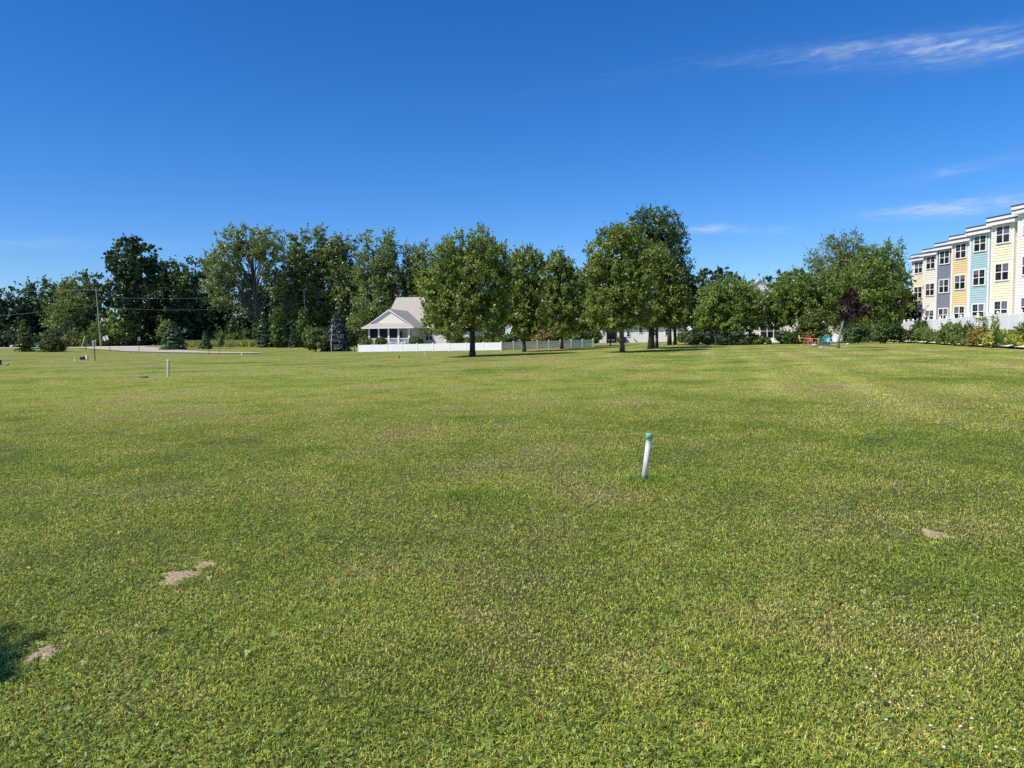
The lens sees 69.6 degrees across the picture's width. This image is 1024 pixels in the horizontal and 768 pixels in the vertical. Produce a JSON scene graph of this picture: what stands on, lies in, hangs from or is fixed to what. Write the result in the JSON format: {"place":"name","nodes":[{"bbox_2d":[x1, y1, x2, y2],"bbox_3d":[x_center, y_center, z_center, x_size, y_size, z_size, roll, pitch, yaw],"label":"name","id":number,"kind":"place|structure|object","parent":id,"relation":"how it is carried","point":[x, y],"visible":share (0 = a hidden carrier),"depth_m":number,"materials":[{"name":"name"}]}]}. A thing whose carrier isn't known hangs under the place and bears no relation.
{"place":"outdoors","nodes":[
{"label":"outdoors","id":0,"kind":"place"},
{"bbox_2d":[86,346,261,352],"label":"driveway","id":1,"kind":"structure","parent":0,"point":[142,349],"depth_m":125.01,"materials":[{"name":"concrete"}]},
{"bbox_2d":[183,339,306,347],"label":"meadow grass","id":2,"kind":"structure","parent":0,"point":[227,343],"depth_m":137.15,"materials":[{"name":"green plant"}]},
{"bbox_2d":[0,340,588,346],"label":"woodland floor","id":3,"kind":"structure","parent":0,"point":[160,345],"depth_m":168.97,"materials":[{"name":"green plant"}]},
{"bbox_2d":[0,281,43,346],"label":"deciduous tree","id":4,"kind":"object","parent":3,"relation":"on","point":[5,311],"visible":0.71,"depth_m":183.49,"materials":[{"name":"green plant"}]},
{"bbox_2d":[2,301,48,344],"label":"understory tree","id":5,"kind":"object","parent":3,"relation":"on","point":[35,322],"visible":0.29,"depth_m":188.84,"materials":[{"name":"green plant"}]},
{"bbox_2d":[10,274,69,338],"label":"deciduous tree","id":6,"kind":"object","parent":3,"relation":"on","point":[41,294],"visible":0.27,"depth_m":196.55,"materials":[{"name":"green plant"}]},
{"bbox_2d":[37,282,98,340],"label":"willow tree","id":7,"kind":"object","parent":3,"relation":"on","point":[61,305],"visible":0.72,"depth_m":169.66,"materials":[{"name":"green plant"}]},
{"bbox_2d":[44,268,109,337],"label":"deciduous tree","id":8,"kind":"object","parent":3,"relation":"on","point":[84,279],"visible":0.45,"depth_m":198.23,"materials":[{"name":"green plant"}]},
{"bbox_2d":[81,270,115,343],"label":"deciduous tree","id":9,"kind":"object","parent":3,"relation":"on","point":[107,302],"visible":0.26,"depth_m":207.60,"materials":[{"name":"green plant"}]},
{"bbox_2d":[82,308,137,345],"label":"shrub","id":10,"kind":"object","parent":3,"relation":"on","point":[111,329],"visible":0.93,"depth_m":158.80,"materials":[{"name":"green plant"}]},
{"bbox_2d":[101,233,163,345],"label":"oak tree","id":11,"kind":"object","parent":3,"relation":"on","point":[128,291],"visible":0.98,"depth_m":162.00,"materials":[{"name":"green plant"}]},
{"bbox_2d":[118,291,167,345],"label":"understory tree","id":12,"kind":"object","parent":3,"relation":"on","point":[152,315],"visible":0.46,"depth_m":175.17,"materials":[{"name":"green plant"}]},
{"bbox_2d":[140,255,188,342],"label":"oak tree","id":13,"kind":"object","parent":3,"relation":"on","point":[161,293],"visible":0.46,"depth_m":175.92,"materials":[{"name":"green plant"}]},
{"bbox_2d":[156,284,208,340],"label":"understory tree","id":14,"kind":"object","parent":3,"relation":"on","point":[175,309],"visible":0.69,"depth_m":169.23,"materials":[{"name":"green plant"}]},
{"bbox_2d":[160,255,217,338],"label":"oak tree","id":15,"kind":"object","parent":3,"relation":"on","point":[191,278],"visible":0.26,"depth_m":174.23,"materials":[{"name":"green plant"}]},
{"bbox_2d":[191,293,247,339],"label":"understory tree","id":16,"kind":"object","parent":3,"relation":"on","point":[221,318],"visible":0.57,"depth_m":171.27,"materials":[{"name":"green plant"}]},
{"bbox_2d":[234,281,287,336],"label":"understory tree","id":17,"kind":"object","parent":3,"relation":"on","point":[266,308],"visible":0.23,"depth_m":178.43,"materials":[{"name":"green plant"}]},
{"bbox_2d":[267,283,304,339],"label":"understory tree","id":18,"kind":"object","parent":3,"relation":"on","point":[276,302],"visible":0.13,"depth_m":175.14,"materials":[{"name":"green plant"}]},
{"bbox_2d":[270,223,327,338],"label":"cottonwood tree","id":19,"kind":"object","parent":3,"relation":"on","point":[298,275],"visible":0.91,"depth_m":155.19,"materials":[{"name":"green plant"}]},
{"bbox_2d":[299,222,336,334],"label":"cottonwood tree","id":20,"kind":"object","parent":3,"relation":"on","point":[317,314],"visible":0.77,"depth_m":156.98,"materials":[{"name":"green plant"}]},
{"bbox_2d":[313,229,360,328],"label":"cottonwood tree","id":21,"kind":"object","parent":3,"relation":"on","point":[342,276],"visible":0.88,"depth_m":156.65,"materials":[{"name":"green plant"}]},
{"bbox_2d":[0,302,687,346],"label":"undergrowth","id":22,"kind":"object","parent":3,"relation":"on","point":[4,338],"visible":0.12,"depth_m":164.32,"materials":[{"name":"green plant"}]},
{"bbox_2d":[0,340,1023,767],"bbox_3d":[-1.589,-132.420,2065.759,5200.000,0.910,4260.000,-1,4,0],"label":"lawn ground","id":23,"kind":"structure","parent":0,"point":[102,356],"depth_m":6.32,"materials":[{"name":"green plant"}]},
{"bbox_2d":[13,320,38,351],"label":"spruce tree","id":24,"kind":"object","parent":23,"relation":"on","point":[24,336],"visible":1,"depth_m":127.31,"materials":[{"name":"green plant"}]},
{"bbox_2d":[23,644,58,665],"bbox_3d":[-2.409,1.378,3.783,0.156,0.037,0.258,-2,4,-22],"label":"dirt patch","id":25,"kind":"object","parent":23,"relation":"on","point":[49,649],"visible":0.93,"depth_m":3.75,"materials":[{"name":"soil"}]},
{"bbox_2d":[35,328,67,351],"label":"yew shrub","id":26,"kind":"object","parent":23,"relation":"on","point":[55,345],"visible":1,"depth_m":124.89,"materials":[{"name":"green plant"}]},
{"bbox_2d":[54,328,96,346],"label":"shrub","id":27,"kind":"object","parent":23,"relation":"on","point":[69,340],"visible":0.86,"depth_m":150.85,"materials":[{"name":"green plant"}]},
{"bbox_2d":[155,317,169,342],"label":"shrub","id":28,"kind":"object","parent":23,"relation":"on","point":[161,330],"visible":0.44,"depth_m":148.58,"materials":[{"name":"green plant"}]},
{"bbox_2d":[159,321,186,349],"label":"spruce tree","id":29,"kind":"object","parent":23,"relation":"on","point":[172,339],"visible":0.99,"depth_m":127.01,"materials":[{"name":"green plant"}]},
{"bbox_2d":[158,570,201,584],"bbox_3d":[-2.263,1.306,4.970,0.293,0.025,0.334,-1,4,0],"label":"dirt patch","id":30,"kind":"object","parent":23,"relation":"on","point":[172,577],"visible":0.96,"depth_m":4.99,"materials":[{"name":"soil"}]},
{"bbox_2d":[198,330,212,348],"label":"spruce tree","id":31,"kind":"object","parent":23,"relation":"on","point":[205,342],"visible":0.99,"depth_m":129.41,"materials":[{"name":"green plant"}]},
{"bbox_2d":[197,220,289,321],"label":"cottonwood tree","id":32,"kind":"object","parent":23,"relation":"on","point":[223,271],"visible":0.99,"depth_m":147.40,"materials":[{"name":"green plant"}]},
{"bbox_2d":[254,311,276,347],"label":"spruce tree","id":33,"kind":"object","parent":23,"relation":"on","point":[263,337],"visible":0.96,"depth_m":133.98,"materials":[{"name":"green plant"}]},
{"bbox_2d":[269,306,288,346],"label":"cedar tree","id":34,"kind":"object","parent":23,"relation":"on","point":[278,338],"visible":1,"depth_m":132.98,"materials":[{"name":"green plant"}]},
{"bbox_2d":[286,328,298,347],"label":"spruce tree","id":35,"kind":"object","parent":23,"relation":"on","point":[292,342],"visible":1,"depth_m":133.28,"materials":[{"name":"green plant"}]},
{"bbox_2d":[294,306,310,346],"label":"cedar tree","id":36,"kind":"object","parent":23,"relation":"on","point":[302,323],"visible":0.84,"depth_m":134.83,"materials":[{"name":"green plant"}]},
{"bbox_2d":[303,324,329,351],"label":"lilac shrub","id":37,"kind":"object","parent":23,"relation":"on","point":[314,342],"visible":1,"depth_m":103.27,"materials":[{"name":"green plant"}]},
{"bbox_2d":[320,313,351,351],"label":"blue spruce","id":38,"kind":"object","parent":23,"relation":"on","point":[339,342],"visible":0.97,"depth_m":104.93,"materials":[{"name":"green plant"}]},
{"bbox_2d":[347,319,363,350],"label":"shrub","id":39,"kind":"object","parent":23,"relation":"on","point":[354,336],"visible":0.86,"depth_m":107.23,"materials":[{"name":"green plant"}]},
{"bbox_2d":[358,308,369,336],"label":"cedar tree","id":40,"kind":"object","parent":23,"relation":"on","point":[363,315],"visible":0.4,"depth_m":117.26,"materials":[{"name":"green plant"}]},
{"bbox_2d":[342,226,408,332],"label":"cottonwood tree","id":41,"kind":"object","parent":23,"relation":"on","point":[376,284],"visible":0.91,"depth_m":146.88,"materials":[{"name":"green plant"}]},
{"bbox_2d":[390,237,439,299],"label":"cottonwood tree","id":42,"kind":"object","parent":23,"relation":"on","point":[414,261],"visible":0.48,"depth_m":148.78,"materials":[{"name":"green plant"}]},
{"bbox_2d":[361,297,483,344],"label":"cottage","id":43,"kind":"structure","parent":23,"relation":"on","point":[399,322],"depth_m":109.83,"materials":[{"name":"beige"}]},
{"bbox_2d":[412,221,515,356],"bbox_3d":[-3.914,-7.662,60.523,8.594,11.155,8.168,-1,4,0],"label":"maple tree","id":44,"kind":"object","parent":23,"relation":"on","point":[455,278],"visible":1,"depth_m":59.01,"materials":[{"name":"green plant"}]},
{"bbox_2d":[358,339,593,351],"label":"picket fence","id":45,"kind":"object","parent":23,"relation":"on","point":[449,346],"visible":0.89,"depth_m":89.44,"materials":[{"name":"white plastic"}]},
{"bbox_2d":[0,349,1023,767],"bbox_3d":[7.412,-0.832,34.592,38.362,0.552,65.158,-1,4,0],"label":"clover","id":46,"kind":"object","parent":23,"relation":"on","point":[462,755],"depth_m":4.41,"materials":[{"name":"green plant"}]},
{"bbox_2d":[502,241,550,351],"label":"maple tree","id":47,"kind":"object","parent":23,"relation":"on","point":[526,314],"visible":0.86,"depth_m":73.44,"materials":[{"name":"green plant"}]},
{"bbox_2d":[530,330,553,342],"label":"round shrub","id":48,"kind":"object","parent":23,"relation":"on","point":[544,336],"visible":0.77,"depth_m":105.12,"materials":[{"name":"orange plant"}]},
{"bbox_2d":[538,245,588,348],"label":"maple tree","id":49,"kind":"object","parent":23,"relation":"on","point":[560,298],"visible":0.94,"depth_m":82.48,"materials":[{"name":"green plant"}]},
{"bbox_2d":[570,266,595,339],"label":"maple tree","id":50,"kind":"object","parent":23,"relation":"on","point":[582,286],"visible":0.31,"depth_m":93.35,"materials":[{"name":"green plant"}]},
{"bbox_2d":[579,216,660,352],"bbox_3d":[9.045,-8.074,61.643,6.953,11.178,6.693,-1,4,0],"label":"maple tree","id":51,"kind":"object","parent":23,"relation":"on","point":[623,291],"visible":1,"depth_m":60.22,"materials":[{"name":"green plant"}]},
{"bbox_2d":[598,326,684,342],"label":"garage building","id":52,"kind":"structure","parent":23,"relation":"on","point":[640,335],"depth_m":127.50,"materials":[{"name":"white"}]},
{"bbox_2d":[641,433,652,479],"bbox_3d":[1.437,0.835,7.898,0.071,0.621,0.071,6,4,0],"label":"pvc pipe","id":53,"kind":"object","parent":23,"relation":"on","point":[648,438],"visible":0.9,"depth_m":7.87,"materials":[{"name":"white plastic"}]},
{"bbox_2d":[626,200,699,344],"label":"oak tree","id":54,"kind":"object","parent":23,"relation":"on","point":[668,240],"visible":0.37,"depth_m":88.83,"materials":[{"name":"green plant"}]},
{"bbox_2d":[634,242,695,348],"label":"maple tree","id":55,"kind":"object","parent":23,"relation":"on","point":[671,295],"visible":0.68,"depth_m":70.09,"materials":[{"name":"green plant"}]},
{"bbox_2d":[671,274,700,344],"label":"oak tree","id":56,"kind":"object","parent":23,"relation":"on","point":[674,328],"visible":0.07,"depth_m":91.89,"materials":[{"name":"green plant"}]},
{"bbox_2d":[684,325,716,345],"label":"shrub","id":57,"kind":"object","parent":23,"relation":"on","point":[696,337],"visible":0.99,"depth_m":83.19,"materials":[{"name":"green plant"}]},
{"bbox_2d":[694,264,741,288],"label":"deciduous tree","id":58,"kind":"object","parent":23,"relation":"on","point":[702,276],"visible":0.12,"depth_m":148.35,"materials":[{"name":"green plant"}]},
{"bbox_2d":[689,272,773,336],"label":"crabapple tree","id":59,"kind":"object","parent":23,"relation":"on","point":[724,309],"visible":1,"depth_m":81.86,"materials":[{"name":"green plant"}]},
{"bbox_2d":[714,332,752,344],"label":"shrub","id":60,"kind":"object","parent":23,"relation":"on","point":[740,339],"visible":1,"depth_m":81.07,"materials":[{"name":"green plant"}]},
{"bbox_2d":[745,333,771,344],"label":"shrub","id":61,"kind":"object","parent":23,"relation":"on","point":[757,339],"visible":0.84,"depth_m":81.14,"materials":[{"name":"green plant"}]},
{"bbox_2d":[688,280,841,343],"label":"gabled house","id":62,"kind":"structure","parent":23,"relation":"on","point":[770,333],"depth_m":97.31,"materials":[{"name":"white"}]},
{"bbox_2d":[760,323,780,337],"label":"window","id":63,"kind":"structure","parent":62,"relation":"in","point":[770,333],"depth_m":97.28,"materials":[{"name":"glass"}]},
{"bbox_2d":[747,267,804,288],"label":"deciduous tree","id":64,"kind":"object","parent":23,"relation":"on","point":[768,279],"visible":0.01,"depth_m":148.03,"materials":[{"name":"green plant"}]},
{"bbox_2d":[774,328,789,343],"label":"shrub","id":65,"kind":"object","parent":23,"relation":"on","point":[782,337],"visible":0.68,"depth_m":81.43,"materials":[{"name":"green plant"}]},
{"bbox_2d":[787,327,802,343],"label":"shrub","id":66,"kind":"object","parent":23,"relation":"on","point":[792,336],"visible":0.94,"depth_m":79.50,"materials":[{"name":"green plant"}]},
{"bbox_2d":[760,264,844,343],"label":"crabapple tree","id":67,"kind":"object","parent":23,"relation":"on","point":[800,294],"visible":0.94,"depth_m":81.83,"materials":[{"name":"green plant"}]},
{"bbox_2d":[791,305,833,343],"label":"yew shrub","id":68,"kind":"object","parent":23,"relation":"on","point":[812,326],"visible":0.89,"depth_m":78.98,"materials":[{"name":"green plant"}]},
{"bbox_2d":[802,226,874,300],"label":"locust tree","id":69,"kind":"object","parent":23,"relation":"on","point":[838,251],"visible":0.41,"depth_m":98.01,"materials":[{"name":"green plant"}]},
{"bbox_2d":[832,283,875,347],"bbox_3d":[26.752,-5.267,57.823,2.935,5.212,2.688,-1,4,0],"label":"plum tree","id":70,"kind":"object","parent":23,"relation":"on","point":[853,309],"visible":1,"depth_m":57.35,"materials":[{"name":"purple plant"}]},
{"bbox_2d":[841,321,871,343],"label":"shrub","id":71,"kind":"object","parent":23,"relation":"on","point":[850,334],"visible":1,"depth_m":75.37,"materials":[{"name":"green plant"}]},
{"bbox_2d":[829,236,918,340],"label":"maple tree","id":72,"kind":"object","parent":23,"relation":"on","point":[882,287],"visible":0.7,"depth_m":85.65,"materials":[{"name":"green plant"}]},
{"bbox_2d":[868,318,894,343],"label":"shrub","id":73,"kind":"object","parent":23,"relation":"on","point":[882,332],"visible":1,"depth_m":73.42,"materials":[{"name":"green plant"}]},
{"bbox_2d":[888,319,909,342],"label":"shrub","id":74,"kind":"object","parent":23,"relation":"on","point":[899,333],"visible":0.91,"depth_m":73.33,"materials":[{"name":"green plant"}]},
{"bbox_2d":[892,290,920,321],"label":"plum tree","id":75,"kind":"object","parent":23,"relation":"on","point":[912,298],"visible":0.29,"depth_m":90.82,"materials":[{"name":"purple plant"}]},
{"bbox_2d":[908,253,922,320],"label":"townhouse","id":76,"kind":"structure","parent":23,"relation":"on","point":[916,260],"depth_m":91.00,"materials":[{"name":"yellow"}]},
{"bbox_2d":[919,248,936,319],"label":"townhouse","id":77,"kind":"structure","parent":23,"relation":"on","point":[928,255],"depth_m":85.08,"materials":[{"name":"beige"}]},
{"bbox_2d":[925,282,934,295],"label":"window","id":78,"kind":"structure","parent":77,"relation":"in","point":[929,287],"depth_m":84.85,"materials":[{"name":"glass"}]},
{"bbox_2d":[926,256,935,269],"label":"window","id":79,"kind":"structure","parent":77,"relation":"in","point":[931,260],"depth_m":84.66,"materials":[{"name":"glass"}]},
{"bbox_2d":[932,241,951,330],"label":"townhouse","id":80,"kind":"structure","parent":23,"relation":"on","point":[943,278],"depth_m":78.95,"materials":[{"name":"grey"}]},
{"bbox_2d":[938,279,949,293],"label":"window","id":81,"kind":"structure","parent":80,"relation":"in","point":[943,287],"depth_m":78.82,"materials":[{"name":"glass"}]},
{"bbox_2d":[939,249,949,264],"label":"window","id":82,"kind":"structure","parent":80,"relation":"in","point":[944,256],"depth_m":78.59,"materials":[{"name":"glass"}]},
{"bbox_2d":[947,232,970,317],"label":"townhouse","id":83,"kind":"structure","parent":23,"relation":"on","point":[960,243],"depth_m":72.77,"materials":[{"name":"yellow wood"}]},
{"bbox_2d":[953,305,965,317],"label":"window","id":84,"kind":"structure","parent":83,"relation":"in","point":[957,310],"depth_m":72.95,"materials":[{"name":"white paint"}]},
{"bbox_2d":[954,274,965,289],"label":"window","id":85,"kind":"structure","parent":83,"relation":"in","point":[959,280],"depth_m":72.67,"materials":[{"name":"white paint"}]},
{"bbox_2d":[955,242,966,258],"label":"window","id":86,"kind":"structure","parent":83,"relation":"in","point":[961,248],"depth_m":72.45,"materials":[{"name":"glass"}]},
{"bbox_2d":[964,224,991,315],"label":"townhouse","id":87,"kind":"structure","parent":23,"relation":"on","point":[979,269],"depth_m":66.62,"materials":[{"name":"blue"}]},
{"bbox_2d":[971,303,984,315],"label":"window","id":88,"kind":"structure","parent":87,"relation":"in","point":[979,308],"depth_m":66.78,"materials":[{"name":"white paint"}]},
{"bbox_2d":[972,268,985,285],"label":"window","id":89,"kind":"structure","parent":87,"relation":"in","point":[979,275],"depth_m":66.60,"materials":[{"name":"white paint"}]},
{"bbox_2d":[973,234,986,252],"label":"window","id":90,"kind":"structure","parent":87,"relation":"in","point":[979,241],"depth_m":66.40,"materials":[{"name":"glass"}]},
{"bbox_2d":[986,213,1017,329],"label":"townhouse","id":91,"kind":"structure","parent":23,"relation":"on","point":[1004,229],"depth_m":60.47,"materials":[{"name":"yellow wood"}]},
{"bbox_2d":[993,300,1008,314],"bbox_3d":[40.323,-6.156,60.750,0.110,1.500,1.500,-1,4,-9],"label":"window","id":92,"kind":"structure","parent":91,"relation":"in","point":[1002,306],"depth_m":60.68,"materials":[{"name":"white paint"}]},
{"bbox_2d":[994,262,1009,281],"bbox_3d":[40.286,-9.220,60.552,0.110,1.500,1.500,-1,4,-9],"label":"window","id":93,"kind":"structure","parent":91,"relation":"in","point":[1001,271],"depth_m":60.51,"materials":[{"name":"glass"}]},
{"bbox_2d":[995,224,1010,244],"bbox_3d":[40.250,-12.263,60.354,0.110,1.500,1.500,-1,4,-9],"label":"window","id":94,"kind":"structure","parent":91,"relation":"in","point":[1003,232],"depth_m":60.33,"materials":[{"name":"glass"}]},
{"bbox_2d":[992,330,1013,347],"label":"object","id":95,"kind":"object","parent":23,"relation":"on","point":[999,336],"depth_m":49.11,"materials":[{"name":"green plant"}]},
{"bbox_2d":[1010,203,1023,313],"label":"townhouse","id":96,"kind":"structure","parent":23,"relation":"on","point":[1019,299],"depth_m":55.37,"materials":[{"name":"beige"}]},
{"bbox_2d":[0,0,1023,334],"label":"sky","id":97,"kind":"structure","parent":0,"point":[773,127],"materials":[{"name":"blue"}]},
{"bbox_3d":[36.840,-3.374,55.426,2.580,1.380,74.225,1,4,18],"label":"deck","id":98,"kind":"object","parent":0,"visible":0},
{"bbox_2d":[899,309,1023,331],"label":"fence","id":99,"kind":"object","parent":98,"relation":"on","point":[1008,321],"visible":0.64,"depth_m":56.24,"materials":[{"name":"white plastic"}]},
{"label":"garden bed","id":100,"kind":"structure","parent":0,"visible":0},
{"bbox_2d":[908,316,927,342],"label":"garden shrub","id":101,"kind":"object","parent":100,"relation":"on","point":[918,323],"visible":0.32,"depth_m":73.27,"materials":[{"name":"green plant"}]},
{"bbox_2d":[918,328,939,343],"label":"garden shrub","id":102,"kind":"object","parent":100,"relation":"on","point":[927,337],"visible":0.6,"depth_m":67.39,"materials":[{"name":"green plant"}]},
{"bbox_2d":[934,319,962,344],"bbox_3d":[36.838,-4.271,61.572,2.833,2.337,2.567,-1,4,0],"label":"garden shrub","id":103,"kind":"object","parent":100,"relation":"on","point":[947,330],"visible":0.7,"depth_m":61.17,"materials":[{"name":"green plant"}]},
{"bbox_2d":[964,325,989,346],"bbox_3d":[34.523,-3.471,54.479,2.259,1.742,1.958,-1,4,0],"label":"garden shrub","id":104,"kind":"object","parent":100,"relation":"on","point":[973,336],"visible":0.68,"depth_m":54.27,"materials":[{"name":"orange plant"}]},
{"bbox_2d":[979,328,1011,347],"bbox_3d":[33.248,-3.085,50.328,2.142,1.526,2.130,-1,4,0],"label":"garden shrub","id":105,"kind":"object","parent":100,"relation":"on","point":[988,340],"visible":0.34,"depth_m":50.31,"materials":[{"name":"yellow plant"}]},
{"bbox_2d":[1003,329,1023,348],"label":"garden shrub","id":106,"kind":"object","parent":100,"relation":"on","point":[1012,339],"visible":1,"depth_m":46.78,"materials":[{"name":"yellow plant"}]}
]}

